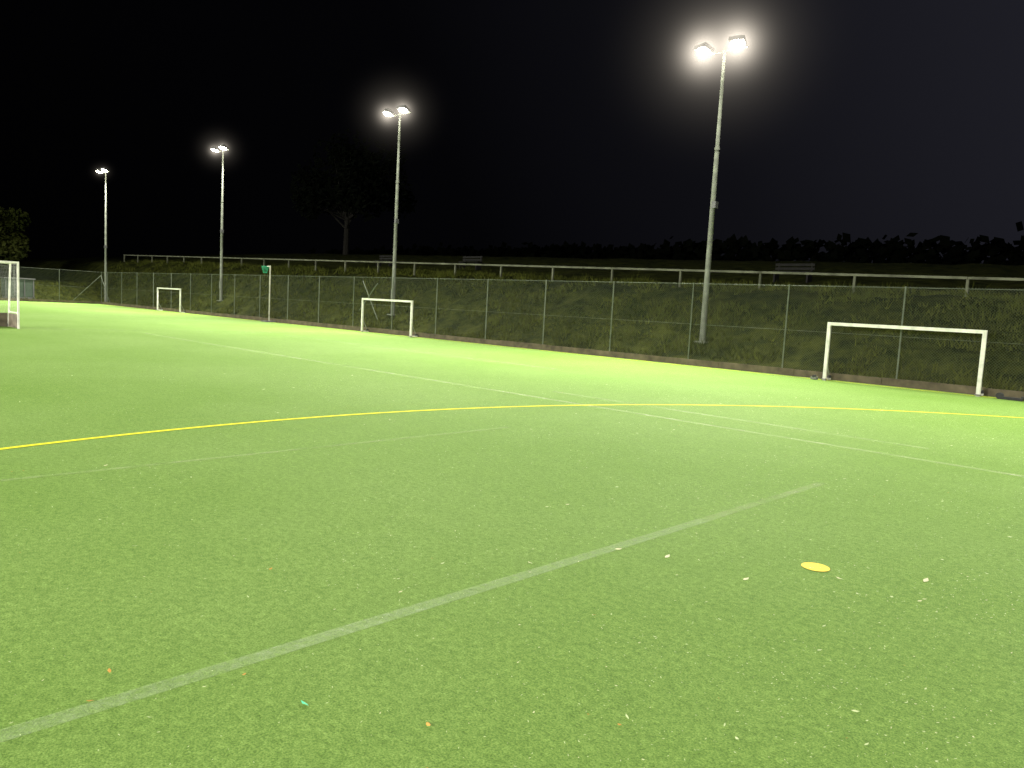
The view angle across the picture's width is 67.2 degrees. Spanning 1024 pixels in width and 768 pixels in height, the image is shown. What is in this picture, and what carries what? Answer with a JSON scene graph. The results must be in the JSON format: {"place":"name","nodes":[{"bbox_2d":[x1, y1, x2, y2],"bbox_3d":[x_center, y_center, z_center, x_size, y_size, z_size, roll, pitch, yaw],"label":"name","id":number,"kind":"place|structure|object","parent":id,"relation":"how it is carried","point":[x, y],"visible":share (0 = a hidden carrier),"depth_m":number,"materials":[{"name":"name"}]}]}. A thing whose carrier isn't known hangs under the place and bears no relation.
{"place":"outdoors","nodes":[
{"label":"outdoors","id":0,"kind":"place"},
{"bbox_2d":[0,253,1023,391],"bbox_3d":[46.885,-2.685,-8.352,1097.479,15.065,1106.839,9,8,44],"label":"ground","id":1,"kind":"structure","parent":0,"point":[86,265],"depth_m":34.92,"materials":[{"name":"green plant"}]},
{"bbox_2d":[0,207,30,261],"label":"deciduous tree","id":2,"kind":"object","parent":1,"relation":"on","point":[9,221],"visible":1,"depth_m":71.57,"materials":[{"name":"green plant"}]},
{"bbox_2d":[0,277,35,298],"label":"storage box","id":3,"kind":"object","parent":1,"relation":"on","point":[27,285],"visible":0.69,"depth_m":60.61,"materials":[{"name":"metal"}]},
{"bbox_2d":[0,266,100,300],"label":"chain link fence","id":4,"kind":"object","parent":1,"relation":"on","point":[55,282],"visible":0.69,"depth_m":60.20,"materials":[{"name":"grey metal"}]},
{"bbox_2d":[96,167,109,301],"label":"floodlight mast","id":5,"kind":"object","parent":1,"relation":"on","point":[104,169],"visible":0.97,"depth_m":62.68,"materials":[{"name":"metal"}]},
{"bbox_2d":[211,144,228,301],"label":"floodlight mast","id":6,"kind":"object","parent":1,"relation":"on","point":[223,147],"visible":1,"depth_m":51.66,"materials":[{"name":"metal"}]},
{"bbox_2d":[289,128,417,254],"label":"deciduous tree","id":7,"kind":"object","parent":1,"relation":"on","point":[362,185],"visible":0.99,"depth_m":85.94,"materials":[{"name":"green plant"}]},
{"bbox_2d":[375,255,392,265],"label":"park bench","id":8,"kind":"object","parent":1,"relation":"on","point":[381,258],"visible":0.58,"depth_m":54.73,"materials":[{"name":"brown wood"}]},
{"bbox_2d":[382,104,410,315],"bbox_3d":[-5.891,-10.036,38.009,7.982,13.307,6.729,9,8,44],"label":"floodlight mast","id":9,"kind":"object","parent":1,"relation":"on","point":[404,109],"visible":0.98,"depth_m":38.24,"materials":[{"name":"metal"}]},
{"bbox_2d":[459,256,482,269],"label":"park bench","id":10,"kind":"object","parent":1,"relation":"on","point":[477,267],"visible":0.91,"depth_m":48.52,"materials":[{"name":"brown wood"}]},
{"bbox_2d":[0,300,1023,767],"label":"artificial turf pitch","id":11,"kind":"object","parent":1,"relation":"on","point":[128,580],"visible":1,"depth_m":4.75,"materials":[{"name":"green plastic"}]},
{"bbox_2d":[0,260,19,328],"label":"hockey goal","id":12,"kind":"object","parent":11,"relation":"on","point":[8,319],"visible":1,"depth_m":25.26,"materials":[{"name":"white paint"}]},
{"bbox_2d":[157,287,185,312],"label":"football goal","id":13,"kind":"object","parent":11,"relation":"on","point":[180,305],"visible":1,"depth_m":50.91,"materials":[{"name":"white paint"}]},
{"bbox_2d":[260,265,275,321],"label":"netball post","id":14,"kind":"object","parent":11,"relation":"on","point":[269,267],"visible":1,"depth_m":42.51,"materials":[{"name":"white metal"}]},
{"bbox_2d":[361,298,417,336],"bbox_3d":[-5.603,-3.045,34.964,3.830,1.582,0.460,9,8,44],"label":"football goal","id":15,"kind":"object","parent":11,"relation":"on","point":[411,317],"visible":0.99,"depth_m":34.52,"materials":[{"name":"white paint"}]},
{"bbox_2d":[0,304,1021,449],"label":"yellow pitch markings","id":16,"kind":"object","parent":11,"relation":"on","point":[408,411],"visible":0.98,"depth_m":10.57,"materials":[{"name":"yellow paint"}]},
{"bbox_2d":[0,298,1023,397],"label":"kickboard","id":17,"kind":"object","parent":11,"relation":"on","point":[953,388],"visible":0.94,"depth_m":25.53,"materials":[{"name":"grey wood"}]},
{"bbox_2d":[8,366,1023,767],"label":"leaf litter","id":18,"kind":"object","parent":11,"relation":"on","point":[628,562],"visible":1,"depth_m":4.39,"materials":[{"name":"beige plant"}]},
{"bbox_2d":[801,562,829,570],"bbox_3d":[1.924,1.159,4.885,0.172,0.001,0.172,9,8,44],"label":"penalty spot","id":19,"kind":"object","parent":11,"relation":"on","point":[813,566],"visible":1,"depth_m":4.88,"materials":[{"name":"yellow paint"}]},
{"bbox_2d":[821,322,987,396],"bbox_3d":[9.975,-0.695,19.753,3.830,1.582,0.460,9,8,44],"label":"football goal","id":20,"kind":"object","parent":11,"relation":"on","point":[979,391],"visible":1,"depth_m":19.25,"materials":[{"name":"white paint"}]},
{"bbox_2d":[101,272,1023,389],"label":"chain link fence","id":21,"kind":"object","parent":1,"relation":"on","point":[691,320],"visible":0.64,"depth_m":25.14,"materials":[{"name":"grey metal"}]},
{"bbox_2d":[124,255,1023,296],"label":"timber handrail","id":22,"kind":"object","parent":1,"relation":"on","point":[842,274],"visible":0.86,"depth_m":32.12,"materials":[{"name":"grey wood"}]},
{"bbox_2d":[308,221,1023,264],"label":"distant tree line","id":23,"kind":"object","parent":1,"relation":"on","point":[892,250],"visible":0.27,"depth_m":120.41,"materials":[{"name":"green plant"}]},
{"bbox_2d":[694,35,748,343],"bbox_3d":[6.748,-8.907,25.631,11.941,15.154,10.688,9,8,44],"label":"floodlight mast","id":24,"kind":"object","parent":1,"relation":"on","point":[736,42],"visible":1,"depth_m":25.95,"materials":[{"name":"metal"}]},
{"bbox_2d":[771,263,814,282],"bbox_3d":[12.370,-4.897,33.938,1.800,0.880,0.460,9,8,44],"label":"park bench","id":25,"kind":"object","parent":1,"relation":"on","point":[808,277],"visible":0.8,"depth_m":33.94,"materials":[{"name":"brown wood"}]},
{"bbox_2d":[0,0,1023,262],"label":"sky","id":26,"kind":"structure","parent":0,"point":[542,123],"materials":[{"name":"black"}]},
{"bbox_2d":[995,392,1023,400],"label":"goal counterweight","id":27,"kind":"object","parent":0,"point":[1000,395],"visible":1,"depth_m":17.89,"materials":[{"name":"metal"}]}
]}

